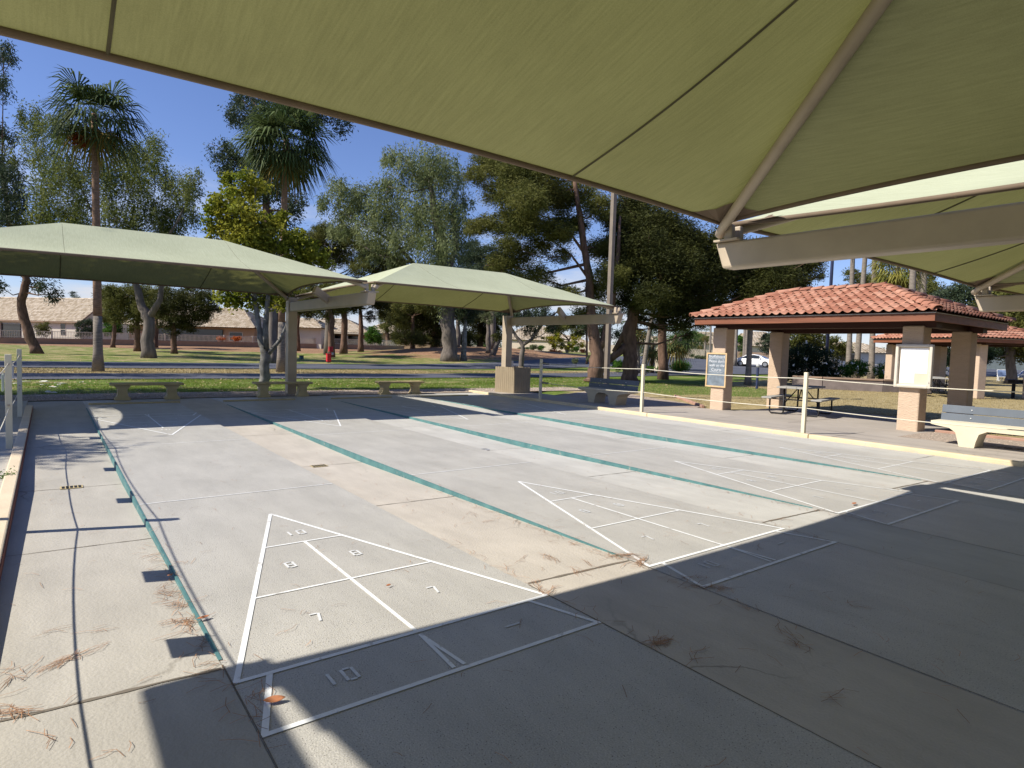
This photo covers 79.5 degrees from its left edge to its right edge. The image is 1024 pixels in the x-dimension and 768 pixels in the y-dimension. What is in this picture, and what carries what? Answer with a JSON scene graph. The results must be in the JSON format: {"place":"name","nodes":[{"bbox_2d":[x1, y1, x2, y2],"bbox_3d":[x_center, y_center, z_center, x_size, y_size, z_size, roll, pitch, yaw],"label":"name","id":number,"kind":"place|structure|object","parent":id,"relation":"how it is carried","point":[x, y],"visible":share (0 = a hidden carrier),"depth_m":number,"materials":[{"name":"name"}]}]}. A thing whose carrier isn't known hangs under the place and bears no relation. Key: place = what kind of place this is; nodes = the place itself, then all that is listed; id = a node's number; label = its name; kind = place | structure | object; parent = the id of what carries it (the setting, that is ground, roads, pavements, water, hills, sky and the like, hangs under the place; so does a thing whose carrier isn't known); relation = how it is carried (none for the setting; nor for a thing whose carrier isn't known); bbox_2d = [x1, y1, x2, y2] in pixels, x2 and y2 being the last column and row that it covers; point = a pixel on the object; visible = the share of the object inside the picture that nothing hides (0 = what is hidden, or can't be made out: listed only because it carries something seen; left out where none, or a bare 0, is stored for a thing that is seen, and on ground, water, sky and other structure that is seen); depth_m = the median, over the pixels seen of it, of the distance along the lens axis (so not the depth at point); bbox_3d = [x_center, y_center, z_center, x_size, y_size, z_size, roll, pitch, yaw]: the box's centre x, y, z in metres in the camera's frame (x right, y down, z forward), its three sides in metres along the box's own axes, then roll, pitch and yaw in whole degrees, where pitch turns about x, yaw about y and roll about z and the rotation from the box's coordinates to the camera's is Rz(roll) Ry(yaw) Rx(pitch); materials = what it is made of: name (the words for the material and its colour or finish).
{"place":"outdoors","nodes":[
{"label":"outdoors","id":0,"kind":"place"},
{"bbox_2d":[0,357,612,368],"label":"road","id":1,"kind":"structure","parent":0,"point":[559,362],"depth_m":40.69,"materials":[{"name":"asphalt"}]},
{"bbox_2d":[0,369,705,378],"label":"path","id":2,"kind":"structure","parent":0,"point":[148,375],"depth_m":27.73,"materials":[{"name":"concrete"}]},
{"bbox_2d":[0,36,972,348],"label":"sky","id":3,"kind":"structure","parent":0,"point":[186,111],"materials":[{"name":"blue"}]},
{"bbox_2d":[0,343,1023,449],"bbox_3d":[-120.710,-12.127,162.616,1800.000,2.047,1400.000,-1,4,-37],"label":"ground","id":4,"kind":"structure","parent":0,"point":[197,354],"depth_m":36.81,"materials":[{"name":"plant"}]},
{"bbox_2d":[0,401,27,488],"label":"walkway","id":5,"kind":"structure","parent":4,"relation":"on","point":[5,454],"depth_m":9.48,"materials":[{"name":"concrete"}]},
{"bbox_2d":[4,354,12,448],"bbox_3d":[-6.668,0.242,8.154,0.072,1.270,0.088,-1,4,-37],"label":"rope post","id":6,"kind":"object","parent":5,"relation":"on","point":[8,404],"visible":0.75,"depth_m":8.13,"materials":[{"name":"beige metal"}]},
{"bbox_3d":[-2.267,0.057,-0.479,0.340,2.980,6.142,-1,4,-37],"label":"cantilever post","id":7,"kind":"object","parent":5,"relation":"on","visible":0},
{"bbox_2d":[0,0,1023,238],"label":"shade canopy","id":8,"kind":"object","parent":7,"relation":"attached to","point":[724,115],"visible":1,"depth_m":3.90,"materials":[{"name":"fabric"}]},
{"bbox_2d":[0,405,32,561],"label":"kerb","id":9,"kind":"structure","parent":4,"relation":"on","point":[8,488],"depth_m":6.30,"materials":[{"name":"concrete"}]},
{"bbox_2d":[0,408,32,580],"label":"kerb face","id":10,"kind":"object","parent":9,"relation":"attached to","point":[10,520],"visible":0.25,"depth_m":5.42},
{"bbox_2d":[0,38,65,353],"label":"eucalyptus tree","id":11,"kind":"object","parent":4,"relation":"on","point":[8,217],"visible":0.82,"depth_m":49.68,"materials":[{"name":"green plant"}]},
{"bbox_2d":[0,297,128,339],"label":"house","id":12,"kind":"structure","parent":4,"relation":"on","point":[65,314],"depth_m":96.06,"materials":[{"name":"paint"}]},
{"bbox_2d":[36,64,154,370],"bbox_3d":[-18.501,-7.053,27.617,4.472,12.927,4.892,-1,4,-37],"label":"fan palm","id":13,"kind":"object","parent":4,"relation":"on","point":[96,141],"visible":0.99,"depth_m":27.14,"materials":[{"name":"green plant"}]},
{"bbox_2d":[0,95,206,357],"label":"eucalyptus tree","id":14,"kind":"object","parent":4,"relation":"on","point":[76,214],"visible":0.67,"depth_m":47.46,"materials":[{"name":"green plant"}]},
{"bbox_2d":[92,283,155,351],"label":"pine tree","id":15,"kind":"object","parent":4,"relation":"on","point":[120,295],"visible":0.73,"depth_m":62.29,"materials":[{"name":"green plant"}]},
{"bbox_2d":[0,401,275,767],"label":"walkway","id":16,"kind":"structure","parent":4,"relation":"on","point":[173,724],"depth_m":3.17,"materials":[{"name":"concrete"}]},
{"bbox_2d":[0,408,1023,767],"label":"pavement joints","id":17,"kind":"object","parent":16,"relation":"on","point":[528,584],"visible":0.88,"depth_m":2.93,"materials":[{"name":"concrete"}]},
{"bbox_2d":[146,286,224,353],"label":"pine tree","id":18,"kind":"object","parent":4,"relation":"on","point":[175,307],"visible":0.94,"depth_m":59.50,"materials":[{"name":"green plant"}]},
{"bbox_2d":[0,329,403,349],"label":"garden wall","id":19,"kind":"structure","parent":4,"relation":"on","point":[9,339],"depth_m":84.78,"materials":[{"name":"beige concrete"}]},
{"bbox_2d":[123,308,336,348],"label":"house","id":20,"kind":"structure","parent":4,"relation":"on","point":[239,322],"depth_m":91.78,"materials":[{"name":"beige paint"}]},
{"bbox_2d":[193,165,336,388],"bbox_3d":[-8.067,-3.448,20.122,4.350,7.448,3.129,2,3,8],"label":"sycamore tree","id":21,"kind":"object","parent":4,"relation":"on","point":[251,227],"visible":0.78,"depth_m":20.00,"materials":[{"name":"green plant"}]},
{"bbox_2d":[256,232,295,362],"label":"eucalyptus tree","id":22,"kind":"object","parent":4,"relation":"on","point":[272,328],"visible":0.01,"depth_m":43.77,"materials":[{"name":"brown plant"}]},
{"bbox_2d":[202,93,358,339],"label":"eucalyptus tree","id":23,"kind":"object","parent":4,"relation":"on","point":[239,102],"visible":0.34,"depth_m":44.87,"materials":[{"name":"green plant"}]},
{"bbox_2d":[223,100,341,371],"bbox_3d":[-11.902,-7.789,32.205,6.066,14.295,5.551,-1,4,-37],"label":"fan palm","id":24,"kind":"object","parent":4,"relation":"on","point":[288,164],"visible":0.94,"depth_m":31.20,"materials":[{"name":"green plant"}]},
{"bbox_2d":[0,387,579,400],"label":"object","id":25,"kind":"object","parent":4,"relation":"on","point":[91,396],"visible":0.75,"depth_m":17.41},
{"bbox_2d":[109,382,183,399],"bbox_3d":[-9.189,0.176,15.520,1.600,0.420,0.380,-1,4,-37],"label":"stone bench","id":26,"kind":"object","parent":25,"relation":"on","point":[122,388],"visible":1,"depth_m":15.34,"materials":[{"name":"concrete"}]},
{"bbox_2d":[252,381,312,396],"bbox_3d":[-6.522,0.148,17.530,1.600,0.420,0.380,-1,4,-37],"label":"stone bench","id":27,"kind":"object","parent":25,"relation":"on","point":[302,386],"visible":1,"depth_m":17.43,"materials":[{"name":"concrete"}]},
{"bbox_2d":[375,381,424,394],"bbox_3d":[-3.606,0.113,19.791,1.600,0.420,0.380,-1,4,-37],"label":"stone bench","id":28,"kind":"object","parent":25,"relation":"on","point":[385,385],"visible":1,"depth_m":19.52,"materials":[{"name":"concrete"}]},
{"bbox_2d":[2,387,1023,450],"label":"gravel stones","id":29,"kind":"object","parent":25,"relation":"on","point":[493,389],"visible":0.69,"depth_m":16.94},
{"bbox_2d":[0,367,582,373],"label":"dry grass","id":30,"kind":"structure","parent":4,"relation":"on","point":[204,370],"depth_m":31.70,"materials":[{"name":"plant"}]},
{"bbox_2d":[295,282,351,357],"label":"pine tree","id":31,"kind":"object","parent":4,"relation":"on","point":[329,314],"visible":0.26,"depth_m":61.82,"materials":[{"name":"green plant"}]},
{"bbox_2d":[285,284,378,394],"bbox_3d":[-5.030,-0.958,15.899,0.720,3.002,5.832,-1,4,-37],"label":"cantilever post","id":32,"kind":"object","parent":4,"relation":"on","point":[324,300],"visible":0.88,"depth_m":17.18,"materials":[{"name":"beige metal"}]},
{"bbox_2d":[0,223,367,300],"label":"shade canopy","id":33,"kind":"object","parent":32,"relation":"attached to","point":[76,252],"visible":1,"depth_m":13.61,"materials":[{"name":"fabric"}]},
{"bbox_2d":[295,263,618,315],"bbox_3d":[-1.649,-2.794,17.961,7.413,1.195,6.071,-1,4,-37],"label":"shade canopy","id":34,"kind":"object","parent":32,"relation":"attached to","point":[430,285],"visible":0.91,"depth_m":17.97,"materials":[{"name":"fabric"}]},
{"bbox_2d":[0,378,674,393],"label":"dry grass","id":35,"kind":"structure","parent":4,"relation":"on","point":[277,387],"depth_m":21.77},
{"bbox_2d":[1,355,677,393],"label":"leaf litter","id":36,"kind":"object","parent":4,"relation":"on","point":[282,378],"visible":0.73,"depth_m":27.15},
{"bbox_2d":[288,220,408,354],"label":"tree","id":37,"kind":"object","parent":4,"relation":"on","point":[340,256],"visible":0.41,"depth_m":67.72,"materials":[{"name":"green plant"}]},
{"bbox_2d":[319,318,381,344],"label":"house","id":38,"kind":"structure","parent":4,"relation":"on","point":[353,331],"depth_m":101.70,"materials":[{"name":"beige paint"}]},
{"bbox_2d":[0,377,701,395],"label":"grass","id":39,"kind":"structure","parent":4,"relation":"on","point":[272,385],"depth_m":22.91,"materials":[{"name":"plant"}]},
{"bbox_2d":[339,274,366,353],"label":"pine tree","id":40,"kind":"object","parent":4,"relation":"on","point":[343,342],"visible":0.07,"depth_m":69.74,"materials":[{"name":"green plant"}]},
{"bbox_2d":[357,276,392,351],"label":"pine tree","id":41,"kind":"object","parent":4,"relation":"on","point":[380,307],"visible":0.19,"depth_m":73.76,"materials":[{"name":"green plant"}]},
{"bbox_2d":[314,139,478,361],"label":"eucalyptus tree","id":42,"kind":"object","parent":4,"relation":"on","point":[430,180],"visible":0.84,"depth_m":58.43,"materials":[{"name":"green plant"}]},
{"bbox_2d":[381,303,442,346],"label":"pine tree","id":43,"kind":"object","parent":4,"relation":"on","point":[425,322],"visible":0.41,"depth_m":83.17,"materials":[{"name":"green plant"}]},
{"bbox_2d":[390,303,441,348],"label":"pine tree","id":44,"kind":"object","parent":4,"relation":"on","point":[403,321],"visible":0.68,"depth_m":77.71,"materials":[{"name":"green plant"}]},
{"bbox_2d":[454,308,484,360],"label":"eucalyptus tree","id":45,"kind":"object","parent":4,"relation":"on","point":[467,317],"visible":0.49,"depth_m":60.84,"materials":[{"name":"green plant"}]},
{"bbox_2d":[83,399,879,767],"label":"court","id":46,"kind":"object","parent":4,"relation":"on","point":[563,701],"visible":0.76,"depth_m":3.18,"materials":[{"name":"concrete"}]},
{"bbox_2d":[86,408,221,660],"bbox_3d":[-5.269,0.963,8.090,0.016,0.084,12.850,-1,4,-37],"label":"court edge","id":47,"kind":"object","parent":46,"relation":"attached to","point":[159,546],"visible":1,"depth_m":4.70,"materials":[{"name":"teal paint"}]},
{"bbox_2d":[92,413,600,736],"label":"court lines","id":48,"kind":"object","parent":46,"relation":"on","point":[268,689],"visible":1,"depth_m":3.29,"materials":[{"name":"paint"}]},
{"bbox_2d":[460,310,503,346],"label":"pine tree","id":49,"kind":"object","parent":4,"relation":"on","point":[477,337],"visible":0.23,"depth_m":87.06,"materials":[{"name":"green plant"}]},
{"bbox_2d":[456,238,525,349],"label":"tree","id":50,"kind":"object","parent":4,"relation":"on","point":[479,260],"visible":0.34,"depth_m":73.67,"materials":[{"name":"green plant"}]},
{"bbox_2d":[497,307,561,366],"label":"forked tree","id":51,"kind":"object","parent":4,"relation":"on","point":[530,313],"visible":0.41,"depth_m":49.86,"materials":[{"name":"green plant"}]},
{"bbox_2d":[457,154,639,382],"bbox_3d":[1.577,-6.263,31.829,8.088,12.805,8.381,-1,4,-37],"label":"pine tree","id":52,"kind":"object","parent":4,"relation":"on","point":[531,197],"visible":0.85,"depth_m":31.37,"materials":[{"name":"green plant"}]},
{"bbox_2d":[540,332,585,352],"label":"flowering tree","id":53,"kind":"object","parent":4,"relation":"on","point":[562,345],"visible":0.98,"depth_m":91.81,"materials":[{"name":"green plant"}]},
{"bbox_2d":[542,400,647,415],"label":"kerb","id":54,"kind":"structure","parent":4,"relation":"on","point":[599,408],"depth_m":16.58,"materials":[{"name":"yellow paint"}]},
{"bbox_2d":[558,391,699,407],"bbox_3d":[2.890,0.420,21.318,4.112,0.001,8.246,1,3,-15],"label":"gravel bed","id":55,"kind":"object","parent":4,"relation":"on","point":[635,399],"visible":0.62,"depth_m":19.68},
{"bbox_2d":[603,192,616,396],"bbox_3d":[3.440,-4.756,21.193,0.600,10.463,0.300,-1,4,-37],"label":"light pole","id":56,"kind":"object","parent":55,"relation":"on","point":[610,280],"visible":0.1,"depth_m":21.20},
{"bbox_2d":[626,231,679,379],"bbox_3d":[9.192,-5.796,38.568,6.595,11.129,3.278,2,3,-5],"label":"pine tree","id":57,"kind":"object","parent":4,"relation":"on","point":[662,360],"depth_m":37.81,"materials":[{"name":"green plant"}]},
{"bbox_2d":[652,322,702,371],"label":"fan palm","id":58,"kind":"object","parent":4,"relation":"on","point":[673,349],"visible":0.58,"depth_m":45.78,"materials":[{"name":"green plant"}]},
{"bbox_2d":[595,192,829,380],"bbox_3d":[10.871,-5.397,33.845,13.798,11.132,7.966,1,3,-9],"label":"pine tree","id":59,"kind":"object","parent":4,"relation":"on","point":[678,254],"visible":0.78,"depth_m":32.11,"materials":[{"name":"green plant"}]},
{"bbox_2d":[647,413,808,437],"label":"kerb","id":60,"kind":"structure","parent":4,"relation":"on","point":[768,430],"depth_m":13.31,"materials":[{"name":"yellow paint"}]},
{"bbox_2d":[456,393,1023,474],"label":"walkway","id":61,"kind":"structure","parent":4,"relation":"on","point":[960,462],"depth_m":11.72,"materials":[{"name":"concrete"}]},
{"bbox_2d":[489,391,1023,461],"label":"walkway","id":62,"kind":"structure","parent":4,"relation":"on","point":[1002,453],"depth_m":13.18,"materials":[{"name":"concrete"}]},
{"bbox_2d":[495,366,530,392],"bbox_3d":[0.027,-0.142,21.821,1.012,0.934,0.762,-1,4,-37],"label":"ribbed box","id":63,"kind":"object","parent":62,"relation":"on","point":[511,379],"visible":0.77,"depth_m":21.59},
{"bbox_2d":[501,307,624,366],"bbox_3d":[1.292,-0.940,19.666,0.710,2.942,5.432,-1,4,-37],"label":"cantilever post","id":64,"kind":"object","parent":63,"relation":"on","point":[562,318],"visible":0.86,"depth_m":19.96,"materials":[{"name":"beige metal"}]},
{"bbox_2d":[539,359,548,398],"bbox_3d":[1.005,-0.137,19.223,0.336,1.270,0.088,-1,4,-37],"label":"rope post","id":65,"kind":"object","parent":62,"relation":"on","point":[540,378],"visible":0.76,"depth_m":19.13,"materials":[{"name":"beige metal"}]},
{"bbox_2d":[541,382,1023,430],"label":"rope","id":66,"kind":"object","parent":65,"relation":"attached to","point":[808,408],"visible":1,"depth_m":12.09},
{"bbox_2d":[543,363,1023,392],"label":"rope","id":67,"kind":"object","parent":65,"relation":"attached to","point":[810,378],"visible":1,"depth_m":12.02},
{"bbox_2d":[578,377,639,404],"bbox_3d":[2.868,0.213,18.388,0.530,0.742,2.030,-1,4,-37],"label":"backed bench","id":68,"kind":"object","parent":62,"relation":"on","point":[618,397],"visible":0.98,"depth_m":18.29,"materials":[{"name":"concrete"}]},
{"bbox_2d":[931,404,1023,447],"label":"backed bench","id":69,"kind":"object","parent":62,"relation":"on","point":[970,437],"visible":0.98,"depth_m":11.20,"materials":[{"name":"beige concrete"}]},
{"bbox_2d":[974,287,1023,311],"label":"cantilever post","id":70,"kind":"object","parent":62,"relation":"on","point":[987,300],"visible":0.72,"depth_m":10.94,"materials":[{"name":"beige metal"}]},
{"bbox_2d":[651,406,949,435],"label":"walkway","id":71,"kind":"structure","parent":4,"relation":"on","point":[869,424],"depth_m":15.62,"materials":[{"name":"concrete"}]},
{"bbox_2d":[761,385,839,416],"bbox_3d":[7.900,0.439,16.824,1.500,0.757,1.840,5,4,41],"label":"picnic table","id":72,"kind":"object","parent":71,"relation":"on","point":[818,400],"visible":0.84,"depth_m":16.63,"materials":[{"name":"black metal"}]},
{"bbox_2d":[689,282,1015,431],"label":"picnic pavilion","id":73,"kind":"structure","parent":71,"relation":"on","point":[912,316],"depth_m":15.28,"materials":[{"name":"tile"}]},
{"bbox_2d":[705,353,727,387],"bbox_3d":[5.783,-0.397,17.432,0.035,0.970,0.660,-1,4,-37],"label":"chalkboard","id":74,"kind":"object","parent":73,"relation":"attached to","point":[716,363],"visible":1,"depth_m":17.43,"materials":[{"name":"grey wood"}]},
{"bbox_2d":[893,344,934,388],"bbox_3d":[8.758,-0.390,13.426,0.119,0.950,0.720,-1,4,-37],"label":"notice board","id":75,"kind":"object","parent":73,"relation":"attached to","point":[914,364],"visible":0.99,"depth_m":13.43,"materials":[{"name":"paper"}]},
{"bbox_2d":[789,334,832,357],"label":"dense shrub","id":76,"kind":"object","parent":4,"relation":"on","point":[810,338],"visible":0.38,"depth_m":51.37,"materials":[{"name":"green plant"}]},
{"bbox_2d":[787,340,846,383],"bbox_3d":[17.424,-1.194,36.163,4.174,2.722,2.458,2,3,12],"label":"oleander shrub","id":77,"kind":"object","parent":4,"relation":"on","point":[825,366],"visible":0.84,"depth_m":35.76,"materials":[{"name":"green plant"}]},
{"bbox_2d":[615,356,1023,376],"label":"parking lot","id":78,"kind":"structure","parent":4,"relation":"on","point":[698,364],"depth_m":68.65,"materials":[{"name":"asphalt"}]},
{"bbox_2d":[815,342,885,364],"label":"house","id":79,"kind":"structure","parent":4,"relation":"on","point":[880,355],"depth_m":109.98,"materials":[{"name":"paint"}]},
{"bbox_2d":[837,359,884,378],"bbox_3d":[20.574,-0.679,36.036,3.572,1.817,1.454,2,3,-4],"label":"oleander shrub","id":80,"kind":"object","parent":4,"relation":"on","point":[851,369],"visible":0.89,"depth_m":35.88,"materials":[{"name":"green plant"}]},
{"bbox_2d":[792,375,931,392],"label":"planter wall","id":81,"kind":"structure","parent":4,"relation":"on","point":[836,385],"depth_m":31.48,"materials":[{"name":"paint"}]},
{"bbox_2d":[836,267,948,294],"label":"tree","id":82,"kind":"object","parent":4,"relation":"on","point":[932,286],"visible":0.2,"depth_m":73.02,"materials":[{"name":"green plant"}]},
{"bbox_2d":[863,260,936,291],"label":"fan palm","id":83,"kind":"object","parent":4,"relation":"on","point":[898,276],"visible":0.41,"depth_m":41.53,"materials":[{"name":"green plant"}]},
{"bbox_2d":[809,434,1023,467],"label":"kerb","id":84,"kind":"structure","parent":4,"relation":"on","point":[933,452],"depth_m":10.42,"materials":[{"name":"yellow paint"}]},
{"bbox_2d":[870,325,1023,398],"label":"picnic pavilion","id":85,"kind":"structure","parent":4,"relation":"on","point":[1011,336],"depth_m":28.26,"materials":[{"name":"paint"}]},
{"bbox_2d":[929,281,992,306],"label":"tree","id":86,"kind":"object","parent":4,"relation":"on","point":[958,293],"visible":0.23,"depth_m":65.35,"materials":[{"name":"green plant"}]},
{"bbox_2d":[898,432,1023,448],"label":"gravel strip","id":87,"kind":"object","parent":4,"relation":"on","point":[943,438],"visible":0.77,"depth_m":12.26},
{"bbox_2d":[968,291,1023,383],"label":"tree","id":88,"kind":"object","parent":4,"relation":"on","point":[1013,356],"visible":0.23,"depth_m":47.73,"materials":[{"name":"green plant"}]},
{"bbox_2d":[172,398,1023,767],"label":"alley","id":89,"kind":"structure","parent":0,"point":[886,714],"depth_m":3.38,"materials":[{"name":"concrete"}]},
{"bbox_2d":[212,397,1023,712],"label":"court","id":90,"kind":"object","parent":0,"point":[922,635],"visible":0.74,"depth_m":4.66,"materials":[{"name":"concrete"}]},
{"bbox_2d":[227,404,621,556],"bbox_3d":[-3.030,0.939,9.778,0.016,0.084,12.850,-1,4,-37],"label":"court edge","id":91,"kind":"object","parent":90,"relation":"attached to","point":[365,460],"visible":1,"depth_m":7.38,"materials":[{"name":"teal paint"}]},
{"bbox_2d":[248,408,836,586],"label":"court lines","id":92,"kind":"object","parent":90,"relation":"on","point":[714,582],"visible":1,"depth_m":5.23,"materials":[{"name":"paint"}]},
{"bbox_2d":[283,396,1023,590],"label":"alley","id":93,"kind":"structure","parent":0,"point":[1001,568],"depth_m":6.10,"materials":[{"name":"concrete"}]},
{"bbox_2d":[713,202,1023,269],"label":"cantilever post","id":94,"kind":"object","parent":93,"relation":"on","point":[1003,224],"visible":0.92,"depth_m":5.31,"materials":[{"name":"beige metal"}]},
{"bbox_2d":[732,160,1023,294],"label":"shade canopy","id":95,"kind":"object","parent":94,"relation":"attached to","point":[981,268],"visible":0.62,"depth_m":6.94,"materials":[{"name":"fabric"}]},
{"bbox_2d":[319,395,1023,555],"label":"court","id":96,"kind":"object","parent":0,"point":[1003,527],"visible":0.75,"depth_m":7.71,"materials":[{"name":"concrete"}]},
{"bbox_2d":[0,424,1019,766],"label":"pine needles","id":97,"kind":"object","parent":96,"relation":"on","point":[186,622],"visible":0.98,"depth_m":3.31,"materials":[{"name":"plant"}]},
{"bbox_2d":[341,401,812,507],"bbox_3d":[-0.750,0.914,11.496,0.016,0.084,12.850,-1,4,-37],"label":"court edge","id":98,"kind":"object","parent":96,"relation":"attached to","point":[536,447],"visible":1,"depth_m":9.48,"materials":[{"name":"teal paint"}]},
{"bbox_2d":[371,405,958,524],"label":"court lines","id":99,"kind":"object","parent":96,"relation":"on","point":[787,483],"visible":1,"depth_m":7.09,"materials":[{"name":"paint"}]},
{"bbox_2d":[380,394,1023,512],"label":"alley","id":100,"kind":"structure","parent":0,"point":[992,499],"depth_m":8.77,"materials":[{"name":"concrete"}]},
{"bbox_2d":[406,393,1023,496],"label":"court","id":101,"kind":"object","parent":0,"point":[749,443],"visible":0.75,"depth_m":10.54,"materials":[{"name":"concrete"}]},
{"bbox_2d":[435,399,919,479],"bbox_3d":[1.506,0.890,13.196,0.016,0.084,12.850,-1,4,-37],"label":"court edge","id":102,"kind":"object","parent":101,"relation":"attached to","point":[642,435],"visible":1,"depth_m":11.43,"materials":[{"name":"teal paint"}]},
{"bbox_2d":[470,402,1023,490],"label":"court lines","id":103,"kind":"object","parent":101,"relation":"on","point":[866,460],"visible":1,"depth_m":8.93,"materials":[{"name":"paint"}]},
{"bbox_2d":[638,383,1023,436],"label":"dry grass","id":104,"kind":"structure","parent":0,"point":[821,396],"depth_m":24.76,"materials":[{"name":"plant"}]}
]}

